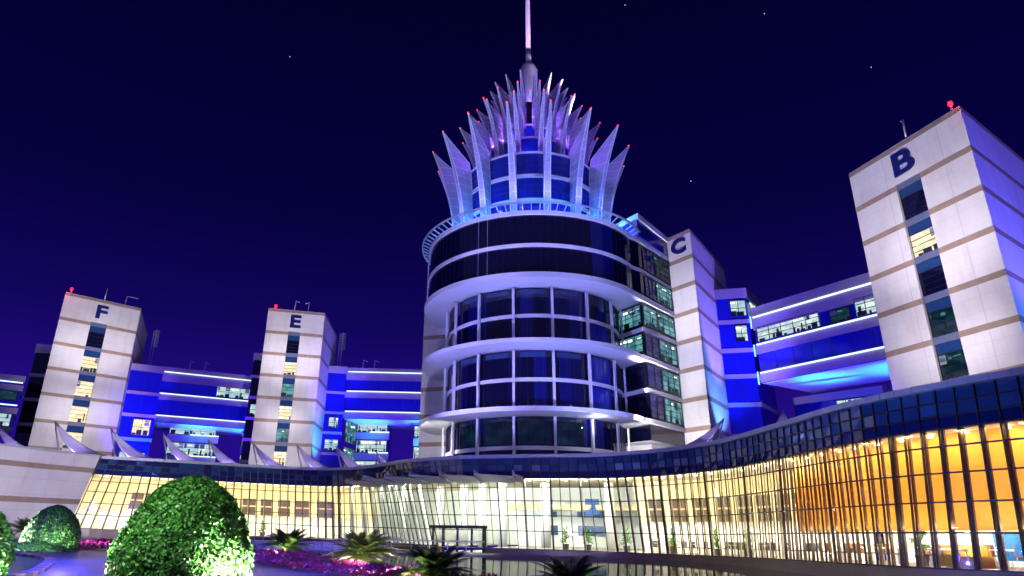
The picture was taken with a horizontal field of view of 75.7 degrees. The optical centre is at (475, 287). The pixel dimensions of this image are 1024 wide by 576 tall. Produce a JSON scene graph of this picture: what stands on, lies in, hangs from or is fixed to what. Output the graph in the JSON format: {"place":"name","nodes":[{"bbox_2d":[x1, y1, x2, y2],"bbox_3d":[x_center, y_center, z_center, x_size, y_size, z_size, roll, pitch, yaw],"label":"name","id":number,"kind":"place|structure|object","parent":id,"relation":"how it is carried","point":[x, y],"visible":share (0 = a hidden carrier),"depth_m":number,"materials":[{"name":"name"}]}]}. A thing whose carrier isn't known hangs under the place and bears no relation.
{"place":"outdoors","nodes":[
{"label":"outdoors","id":0,"kind":"place"},
{"bbox_2d":[0,373,25,433],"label":"link building","id":1,"kind":"structure","parent":0,"point":[11,388],"depth_m":115.38,"materials":[{"name":"blue glass"}]},
{"bbox_2d":[0,413,11,426],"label":"window","id":2,"kind":"structure","parent":1,"relation":"in","point":[5,418],"depth_m":114.09,"materials":[{"name":"teal"}]},
{"bbox_2d":[0,389,17,400],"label":"window","id":3,"kind":"structure","parent":1,"relation":"in","point":[9,395],"depth_m":115.30,"materials":[{"name":"teal glass"}]},
{"bbox_2d":[9,555,53,572],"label":"island pavement","id":4,"kind":"structure","parent":0,"point":[22,563],"depth_m":27.61,"materials":[{"name":"grey"}]},
{"bbox_2d":[7,553,55,575],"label":"painted kerb","id":5,"kind":"structure","parent":4,"relation":"on","point":[47,563],"depth_m":24.67,"materials":[{"name":"white paint"}]},
{"bbox_2d":[16,547,362,575],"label":"path","id":6,"kind":"structure","parent":0,"point":[84,562],"depth_m":27.55,"materials":[{"name":"concrete"}]},
{"bbox_2d":[0,511,17,575],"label":"topiary bush","id":7,"kind":"object","parent":6,"relation":"on","point":[8,546],"visible":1,"depth_m":19.45,"materials":[{"name":"green plant"}]},
{"bbox_2d":[9,516,32,534],"bbox_3d":[-35.710,19.407,52.344,3.927,2.348,3.525,-12,-24,32],"label":"cycad palm","id":8,"kind":"object","parent":6,"relation":"on","point":[22,523],"visible":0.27,"depth_m":51.93,"materials":[{"name":"green plant"}]},
{"bbox_2d":[16,541,70,552],"bbox_3d":[-26.879,15.698,39.863,4.720,0.695,1.906,1,-20,0],"label":"hedge","id":9,"kind":"object","parent":6,"relation":"on","point":[32,546],"visible":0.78,"depth_m":39.44,"materials":[{"name":"green plant"}]},
{"bbox_2d":[0,443,100,538],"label":"stone wall","id":10,"kind":"structure","parent":6,"relation":"on","point":[34,481],"depth_m":60.25,"materials":[{"name":"white stone"}]},
{"bbox_2d":[19,504,81,550],"bbox_3d":[-27.627,15.687,43.045,3.541,2.937,3.508,1,-20,0],"label":"topiary bush","id":11,"kind":"object","parent":6,"relation":"on","point":[58,524],"visible":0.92,"depth_m":42.19,"materials":[{"name":"green plant"}]},
{"bbox_2d":[15,537,257,550],"bbox_3d":[-27.018,19.191,49.421,28.225,0.812,12.143,-3,-21,10],"label":"flower bed","id":12,"kind":"object","parent":6,"relation":"on","point":[102,543],"visible":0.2,"depth_m":45.04,"materials":[{"name":"pink plant"}]},
{"bbox_2d":[104,475,254,575],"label":"topiary bush","id":13,"kind":"object","parent":6,"relation":"on","point":[192,525],"visible":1,"depth_m":17.55,"materials":[{"name":"green plant"}]},
{"bbox_2d":[252,548,501,575],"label":"flower bed","id":14,"kind":"object","parent":6,"relation":"on","point":[299,560],"visible":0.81,"depth_m":27.25,"materials":[{"name":"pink plant"}]},
{"bbox_2d":[258,526,316,552],"bbox_3d":[-11.515,15.819,40.419,3.958,2.142,3.660,1,-20,0],"label":"cycad palm","id":15,"kind":"object","parent":14,"relation":"on","point":[284,540],"visible":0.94,"depth_m":40.19,"materials":[{"name":"green plant"}]},
{"bbox_2d":[322,528,402,568],"bbox_3d":[-4.989,12.074,29.896,3.599,2.185,3.759,1,-20,0],"label":"cycad palm","id":16,"kind":"object","parent":14,"relation":"on","point":[362,546],"visible":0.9,"depth_m":29.51,"materials":[{"name":"green plant"}]},
{"bbox_2d":[388,541,475,575],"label":"cycad palm","id":17,"kind":"object","parent":14,"relation":"on","point":[431,562],"visible":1,"depth_m":21.48,"materials":[{"name":"green plant"}]},
{"bbox_2d":[75,366,1023,575],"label":"glass hall","id":18,"kind":"structure","parent":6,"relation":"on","point":[940,463],"depth_m":47.40,"materials":[{"name":"clear glass"}]},
{"bbox_2d":[0,428,22,445],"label":"shade sail","id":19,"kind":"object","parent":18,"relation":"on","point":[6,438],"visible":0.41,"depth_m":66.18,"materials":[{"name":"white fabric"}]},
{"bbox_2d":[54,420,106,457],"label":"shade sail","id":20,"kind":"object","parent":18,"relation":"on","point":[72,444],"visible":0.62,"depth_m":65.84,"materials":[{"name":"white fabric"}]},
{"bbox_2d":[28,292,146,455],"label":"stair tower","id":21,"kind":"structure","parent":18,"relation":"on","point":[98,347],"depth_m":114.67,"materials":[{"name":"concrete"}]},
{"bbox_2d":[14,344,52,446],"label":"glass block","id":22,"kind":"structure","parent":21,"relation":"attached to","point":[25,422],"depth_m":120.94,"materials":[{"name":"black glass"}]},
{"bbox_2d":[69,405,88,422],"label":"stair window","id":23,"kind":"structure","parent":21,"relation":"in","point":[78,413],"depth_m":112.35,"materials":[{"name":"yellow glass"}]},
{"bbox_2d":[75,380,93,396],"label":"stair window","id":24,"kind":"structure","parent":21,"relation":"in","point":[83,388],"depth_m":113.84,"materials":[{"name":"yellow"}]},
{"bbox_2d":[80,356,98,372],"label":"stair window","id":25,"kind":"structure","parent":21,"relation":"in","point":[90,364],"depth_m":115.33,"materials":[{"name":"yellow glass"}]},
{"bbox_2d":[86,332,104,348],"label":"stair window","id":26,"kind":"structure","parent":21,"relation":"in","point":[94,339],"depth_m":116.86,"materials":[{"name":"black"}]},
{"bbox_2d":[115,363,164,456],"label":"glass block","id":27,"kind":"structure","parent":21,"relation":"attached to","point":[138,415],"depth_m":120.80,"materials":[{"name":"blue glass"}]},
{"bbox_2d":[131,419,150,435],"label":"window","id":28,"kind":"structure","parent":27,"relation":"in","point":[140,426],"depth_m":119.86,"materials":[{"name":"yellow"}]},
{"bbox_2d":[110,428,152,458],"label":"shade sail","id":29,"kind":"object","parent":18,"relation":"on","point":[127,450],"visible":0.64,"depth_m":70.20,"materials":[{"name":"white fabric"}]},
{"bbox_2d":[128,492,144,508],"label":"inner window","id":30,"kind":"structure","parent":18,"relation":"in","point":[140,496],"depth_m":70.88,"materials":[{"name":"brown glass"}]},
{"bbox_2d":[163,433,197,460],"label":"shade sail","id":31,"kind":"object","parent":18,"relation":"on","point":[177,453],"visible":0.67,"depth_m":73.32,"materials":[{"name":"white fabric"}]},
{"bbox_2d":[163,428,218,461],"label":"balcony wing","id":32,"kind":"structure","parent":18,"relation":"on","point":[193,443],"depth_m":131.96,"materials":[{"name":"blue paint"}]},
{"bbox_2d":[166,442,212,455],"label":"window","id":33,"kind":"structure","parent":32,"relation":"in","point":[193,449],"depth_m":132.06,"materials":[{"name":"white glass"}]},
{"bbox_2d":[169,428,215,435],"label":"window","id":34,"kind":"structure","parent":32,"relation":"in","point":[172,430],"depth_m":132.87,"materials":[{"name":"teal"}]},
{"bbox_2d":[153,366,250,435],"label":"link building","id":35,"kind":"structure","parent":32,"relation":"on","point":[202,400],"depth_m":129.58,"materials":[{"name":"blue glass"}]},
{"bbox_2d":[216,386,249,398],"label":"window","id":36,"kind":"structure","parent":35,"relation":"in","point":[229,392],"depth_m":132.14,"materials":[{"name":"white glass"}]},
{"bbox_2d":[208,439,238,463],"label":"shade sail","id":37,"kind":"object","parent":18,"relation":"on","point":[221,457],"visible":0.52,"depth_m":77.50,"materials":[{"name":"white fabric"}]},
{"bbox_2d":[242,498,255,514],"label":"inner window","id":38,"kind":"structure","parent":18,"relation":"in","point":[245,502],"depth_m":76.23,"materials":[{"name":"brown glass"}]},
{"bbox_2d":[252,442,282,465],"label":"shade sail","id":39,"kind":"object","parent":18,"relation":"on","point":[265,459],"visible":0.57,"depth_m":79.14,"materials":[{"name":"white fabric"}]},
{"bbox_2d":[248,308,336,466],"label":"stair tower","id":40,"kind":"structure","parent":18,"relation":"on","point":[298,355],"depth_m":118.72,"materials":[{"name":"stone"}]},
{"bbox_2d":[239,353,262,463],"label":"glass block","id":41,"kind":"structure","parent":40,"relation":"attached to","point":[250,415],"depth_m":126.06,"materials":[{"name":"black"}]},
{"bbox_2d":[273,451,286,465],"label":"stair window","id":42,"kind":"structure","parent":40,"relation":"in","point":[280,457],"depth_m":114.07,"materials":[{"name":"yellow"}]},
{"bbox_2d":[275,428,288,441],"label":"stair window","id":43,"kind":"structure","parent":40,"relation":"in","point":[282,435],"depth_m":115.37,"materials":[{"name":"teal glass"}]},
{"bbox_2d":[278,406,291,418],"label":"stair window","id":44,"kind":"structure","parent":40,"relation":"in","point":[284,411],"depth_m":116.74,"materials":[{"name":"yellow"}]},
{"bbox_2d":[281,383,294,396],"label":"stair window","id":45,"kind":"structure","parent":40,"relation":"in","point":[287,390],"depth_m":118.12,"materials":[{"name":"teal glass"}]},
{"bbox_2d":[283,362,296,374],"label":"stair window","id":46,"kind":"structure","parent":40,"relation":"in","point":[289,367],"depth_m":119.51,"materials":[{"name":"yellow glass"}]},
{"bbox_2d":[286,340,298,353],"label":"stair window","id":47,"kind":"structure","parent":40,"relation":"in","point":[292,346],"depth_m":120.89,"materials":[{"name":"black"}]},
{"bbox_2d":[296,501,308,516],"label":"inner window","id":48,"kind":"structure","parent":18,"relation":"in","point":[306,505],"depth_m":78.07,"materials":[{"name":"brown glass"}]},
{"bbox_2d":[296,444,328,467],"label":"shade sail","id":49,"kind":"object","parent":18,"relation":"on","point":[309,461],"visible":0.53,"depth_m":79.82,"materials":[{"name":"white fabric"}]},
{"bbox_2d":[319,501,331,517],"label":"inner window","id":50,"kind":"structure","parent":18,"relation":"in","point":[321,505],"depth_m":78.43,"materials":[{"name":"brown glass"}]},
{"bbox_2d":[336,446,360,466],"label":"shade sail","id":51,"kind":"object","parent":18,"relation":"on","point":[348,461],"visible":0.46,"depth_m":81.28,"materials":[{"name":"white fabric"}]},
{"bbox_2d":[342,420,391,466],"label":"balcony wing","id":52,"kind":"structure","parent":18,"relation":"on","point":[368,441],"depth_m":133.63,"materials":[{"name":"blue paint"}]},
{"bbox_2d":[344,420,356,444],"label":"window","id":53,"kind":"structure","parent":52,"relation":"in","point":[350,428],"depth_m":131.85,"materials":[{"name":"teal glass"}]},
{"bbox_2d":[356,440,386,452],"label":"window","id":54,"kind":"structure","parent":52,"relation":"in","point":[362,446],"depth_m":133.91,"materials":[{"name":"white glass"}]},
{"bbox_2d":[357,424,387,431],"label":"window","id":55,"kind":"structure","parent":52,"relation":"in","point":[360,428],"depth_m":135.13,"materials":[{"name":"white glass"}]},
{"bbox_2d":[343,368,421,429],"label":"link building","id":56,"kind":"structure","parent":52,"relation":"on","point":[391,398],"depth_m":130.17,"materials":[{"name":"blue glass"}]},
{"bbox_2d":[413,423,419,457],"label":"balcony wing","id":57,"kind":"structure","parent":18,"relation":"on","point":[416,440],"depth_m":129.90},
{"bbox_2d":[418,314,448,457],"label":"stair tower","id":58,"kind":"structure","parent":18,"relation":"on","point":[431,403],"depth_m":89.80,"materials":[{"name":"stone"}]},
{"bbox_2d":[430,525,486,552],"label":"pergola","id":59,"kind":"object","parent":18,"relation":"in","point":[433,527],"depth_m":57.47,"materials":[{"name":"black metal"}]},
{"bbox_2d":[420,0,685,478],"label":"round tower","id":60,"kind":"structure","parent":18,"relation":"on","point":[548,303],"depth_m":77.74,"materials":[{"name":"blue glass"}]},
{"bbox_2d":[618,304,640,331],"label":"window","id":61,"kind":"structure","parent":60,"relation":"in","point":[631,317],"depth_m":81.66,"materials":[{"name":"teal glass"}]},
{"bbox_2d":[619,333,643,353],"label":"window","id":62,"kind":"structure","parent":60,"relation":"in","point":[635,343],"depth_m":80.07,"materials":[{"name":"teal glass"}]},
{"bbox_2d":[621,364,645,390],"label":"window","id":63,"kind":"structure","parent":60,"relation":"in","point":[635,376],"depth_m":79.06,"materials":[{"name":"black"}]},
{"bbox_2d":[623,394,647,417],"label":"window","id":64,"kind":"structure","parent":60,"relation":"in","point":[637,405],"depth_m":77.72,"materials":[{"name":"black glass"}]},
{"bbox_2d":[642,246,654,275],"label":"window","id":65,"kind":"structure","parent":60,"relation":"in","point":[648,257],"depth_m":84.29,"materials":[{"name":"black"}]},
{"bbox_2d":[643,305,657,329],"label":"window","id":66,"kind":"structure","parent":60,"relation":"in","point":[650,315],"depth_m":81.38,"materials":[{"name":"teal glass"}]},
{"bbox_2d":[644,276,656,300],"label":"window","id":67,"kind":"structure","parent":60,"relation":"in","point":[650,285],"depth_m":82.96,"materials":[{"name":"black"}]},
{"bbox_2d":[645,334,659,358],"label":"window","id":68,"kind":"structure","parent":60,"relation":"in","point":[652,343],"depth_m":80.08,"materials":[{"name":"black"}]},
{"bbox_2d":[647,364,662,389],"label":"window","id":69,"kind":"structure","parent":60,"relation":"in","point":[654,374],"depth_m":78.76,"materials":[{"name":"blue"}]},
{"bbox_2d":[649,394,665,420],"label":"window","id":70,"kind":"structure","parent":60,"relation":"in","point":[657,407],"depth_m":77.54,"materials":[{"name":"blue glass"}]},
{"bbox_2d":[654,254,670,284],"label":"window","id":71,"kind":"structure","parent":60,"relation":"in","point":[662,271],"depth_m":86.87,"materials":[{"name":"teal glass"}]},
{"bbox_2d":[656,282,672,309],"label":"window","id":72,"kind":"structure","parent":60,"relation":"in","point":[664,295],"depth_m":85.58,"materials":[{"name":"teal glass"}]},
{"bbox_2d":[657,311,675,337],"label":"window","id":73,"kind":"structure","parent":60,"relation":"in","point":[666,325],"depth_m":84.15,"materials":[{"name":"teal glass"}]},
{"bbox_2d":[659,340,677,365],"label":"window","id":74,"kind":"structure","parent":60,"relation":"in","point":[668,352],"depth_m":82.88,"materials":[{"name":"teal glass"}]},
{"bbox_2d":[662,370,680,395],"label":"window","id":75,"kind":"structure","parent":60,"relation":"in","point":[671,382],"depth_m":81.57,"materials":[{"name":"teal glass"}]},
{"bbox_2d":[664,398,683,425],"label":"window","id":76,"kind":"structure","parent":60,"relation":"in","point":[673,411],"depth_m":80.33,"materials":[{"name":"teal glass"}]},
{"bbox_2d":[578,526,604,535],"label":"inner window","id":77,"kind":"structure","parent":18,"relation":"in","point":[580,528],"depth_m":65.22,"materials":[{"name":"blue glass"}]},
{"bbox_2d":[585,499,599,514],"bbox_3d":[11.069,20.772,62.404,1.306,1.400,0.039,-4,-21,14],"label":"hanging banner","id":78,"kind":"object","parent":18,"relation":"hanging from","point":[595,512],"visible":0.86,"depth_m":62.37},
{"bbox_2d":[648,499,662,521],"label":"inner window","id":79,"kind":"structure","parent":18,"relation":"in","point":[658,503],"depth_m":56.92,"materials":[{"name":"brown glass"}]},
{"bbox_2d":[670,498,687,521],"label":"inner window","id":80,"kind":"structure","parent":18,"relation":"in","point":[674,502],"depth_m":55.49,"materials":[{"name":"brown glass"}]},
{"bbox_2d":[667,228,730,444],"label":"stair tower","id":81,"kind":"structure","parent":18,"relation":"on","point":[697,274],"depth_m":84.75,"materials":[{"name":"concrete"}]},
{"bbox_2d":[714,288,778,435],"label":"glass block","id":82,"kind":"structure","parent":81,"relation":"attached to","point":[752,402],"depth_m":88.52,"materials":[{"name":"blue glass"}]},
{"bbox_2d":[729,300,746,316],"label":"window","id":83,"kind":"structure","parent":82,"relation":"in","point":[737,307],"depth_m":90.61,"materials":[{"name":"white glass"}]},
{"bbox_2d":[735,325,748,341],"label":"window","id":84,"kind":"structure","parent":82,"relation":"in","point":[741,330],"depth_m":89.36,"materials":[{"name":"white glass"}]},
{"bbox_2d":[693,499,709,521],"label":"inner window","id":85,"kind":"structure","parent":18,"relation":"in","point":[696,500],"depth_m":53.99,"materials":[{"name":"brown glass"}]},
{"bbox_2d":[686,418,724,444],"bbox_3d":[17.077,12.225,54.012,3.401,2.698,5.850,14,-24,-31],"label":"shade sail","id":86,"kind":"object","parent":18,"relation":"on","point":[709,435],"visible":0.49,"depth_m":52.93,"materials":[{"name":"white fabric"}]},
{"bbox_2d":[717,497,732,521],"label":"inner window","id":87,"kind":"structure","parent":18,"relation":"in","point":[718,499],"depth_m":52.24,"materials":[{"name":"brown glass"}]},
{"bbox_2d":[792,385,892,415],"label":"balcony wing","id":88,"kind":"structure","parent":18,"relation":"on","point":[805,404],"depth_m":87.52,"materials":[{"name":"blue paint"}]},
{"bbox_2d":[750,272,890,392],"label":"link building","id":89,"kind":"structure","parent":88,"relation":"on","point":[825,338],"depth_m":80.74,"materials":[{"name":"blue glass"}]},
{"bbox_2d":[756,311,820,341],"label":"window","id":90,"kind":"structure","parent":89,"relation":"in","point":[810,321],"depth_m":83.94,"materials":[{"name":"white glass"}]},
{"bbox_2d":[829,306,851,323],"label":"window","id":91,"kind":"structure","parent":89,"relation":"in","point":[842,314],"depth_m":78.45,"materials":[{"name":"teal glass"}]},
{"bbox_2d":[853,294,876,316],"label":"window","id":92,"kind":"structure","parent":89,"relation":"in","point":[868,306],"depth_m":76.06,"materials":[{"name":"white glass"}]},
{"bbox_2d":[907,531,939,565],"bbox_3d":[20.248,11.555,29.754,1.577,1.920,1.311,12,-23,-28],"label":"potted plant","id":93,"kind":"object","parent":18,"relation":"on","point":[924,556],"visible":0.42,"depth_m":29.48,"materials":[{"name":"green plant"}]},
{"bbox_2d":[849,106,1023,390],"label":"stair tower","id":94,"kind":"structure","parent":18,"relation":"on","point":[939,204],"depth_m":62.03,"materials":[{"name":"stone"}]},
{"bbox_2d":[899,180,922,199],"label":"upper window","id":95,"kind":"structure","parent":94,"relation":"in","point":[916,186],"depth_m":65.81,"materials":[{"name":"blue glass"}]},
{"bbox_2d":[901,189,927,219],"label":"stair window","id":96,"kind":"structure","parent":94,"relation":"in","point":[914,204],"depth_m":65.23,"materials":[{"name":"black"}]},
{"bbox_2d":[907,217,931,235],"bbox_3d":[43.541,-6.063,64.282,0.814,1.022,2.728,1,-20,0],"label":"upper window","id":97,"kind":"structure","parent":94,"relation":"in","point":[919,226],"depth_m":64.44,"materials":[{"name":"blue glass"}]},
{"bbox_2d":[909,226,937,257],"bbox_3d":[43.513,-4.415,63.680,0.080,2.518,2.826,6,-21,-14],"label":"stair window","id":98,"kind":"structure","parent":94,"relation":"in","point":[924,241],"depth_m":63.83,"materials":[{"name":"yellow glass"}]},
{"bbox_2d":[916,255,941,273],"bbox_3d":[43.476,-2.262,62.886,0.814,1.022,2.728,1,-20,0],"label":"upper window","id":99,"kind":"structure","parent":94,"relation":"in","point":[934,262],"depth_m":63.01,"materials":[{"name":"blue glass"}]},
{"bbox_2d":[918,265,947,296],"bbox_3d":[43.444,-0.615,62.281,0.820,2.518,2.741,1,-20,0],"label":"stair window","id":100,"kind":"structure","parent":94,"relation":"in","point":[933,280],"depth_m":62.44,"materials":[{"name":"black"}]},
{"bbox_2d":[925,296,951,313],"bbox_3d":[43.410,1.545,61.487,0.814,1.034,2.728,1,-20,0],"label":"upper window","id":101,"kind":"structure","parent":94,"relation":"in","point":[945,302],"depth_m":61.61,"materials":[{"name":"blue glass"}]},
{"bbox_2d":[927,306,957,337],"bbox_3d":[43.383,3.217,60.876,0.080,2.556,2.826,6,-21,-14],"label":"stair window","id":102,"kind":"structure","parent":94,"relation":"in","point":[942,322],"depth_m":61.01,"materials":[{"name":"teal glass"}]},
{"bbox_2d":[935,339,962,354],"bbox_3d":[43.345,5.382,60.078,0.814,1.010,2.728,1,-20,0],"label":"upper window","id":103,"kind":"structure","parent":94,"relation":"in","point":[954,345],"depth_m":60.20,"materials":[{"name":"blue glass"}]},
{"bbox_2d":[937,349,968,379],"bbox_3d":[43.318,7.006,59.484,0.080,2.480,2.826,6,-21,-14],"label":"stair window","id":104,"kind":"structure","parent":94,"relation":"in","point":[953,364],"depth_m":59.63,"materials":[{"name":"teal glass"}]},
{"bbox_2d":[940,545,996,567],"bbox_3d":[21.510,11.865,29.075,0.843,0.900,2.310,7,-21,-15],"label":"yellow sofa","id":105,"kind":"object","parent":18,"relation":"on","point":[988,559],"visible":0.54,"depth_m":28.58,"materials":[{"name":"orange fabric"}]},
{"bbox_2d":[992,534,1023,561],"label":"wall poster","id":106,"kind":"object","parent":18,"relation":"attached to","point":[1010,540],"depth_m":28.16,"materials":[{"name":"blue paper"}]},
{"bbox_2d":[531,554,606,575],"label":"cycad palm","id":107,"kind":"object","parent":6,"relation":"on","point":[579,566],"visible":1,"depth_m":19.22,"materials":[{"name":"green plant"}]},
{"bbox_2d":[250,540,379,549],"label":"terrace","id":108,"kind":"structure","parent":0,"point":[316,547],"depth_m":56.12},
{"bbox_2d":[320,366,347,467],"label":"glass block","id":109,"kind":"structure","parent":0,"point":[333,414],"depth_m":127.24,"materials":[{"name":"blue glass"}]},
{"bbox_2d":[324,439,337,450],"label":"window","id":110,"kind":"structure","parent":109,"relation":"in","point":[329,444],"depth_m":125.34,"materials":[{"name":"white glass"}]},
{"bbox_2d":[256,548,502,555],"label":"walkway","id":111,"kind":"structure","parent":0,"point":[467,554],"depth_m":53.29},
{"bbox_2d":[296,538,484,550],"bbox_3d":[-7.056,20.642,52.599,15.641,1.000,0.243,-2,-20,8],"label":"handrail","id":112,"kind":"object","parent":111,"relation":"on","point":[429,546],"visible":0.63,"depth_m":52.44,"materials":[{"name":"silver metal"}]},
{"bbox_2d":[0,0,1023,536],"label":"sky","id":113,"kind":"structure","parent":0,"point":[175,157],"materials":[{"name":"blue"}]},
{"bbox_2d":[310,545,886,575],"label":"pool water","id":114,"kind":"structure","parent":0,"point":[512,565],"depth_m":38.93,"materials":[{"name":"teal liquid"}]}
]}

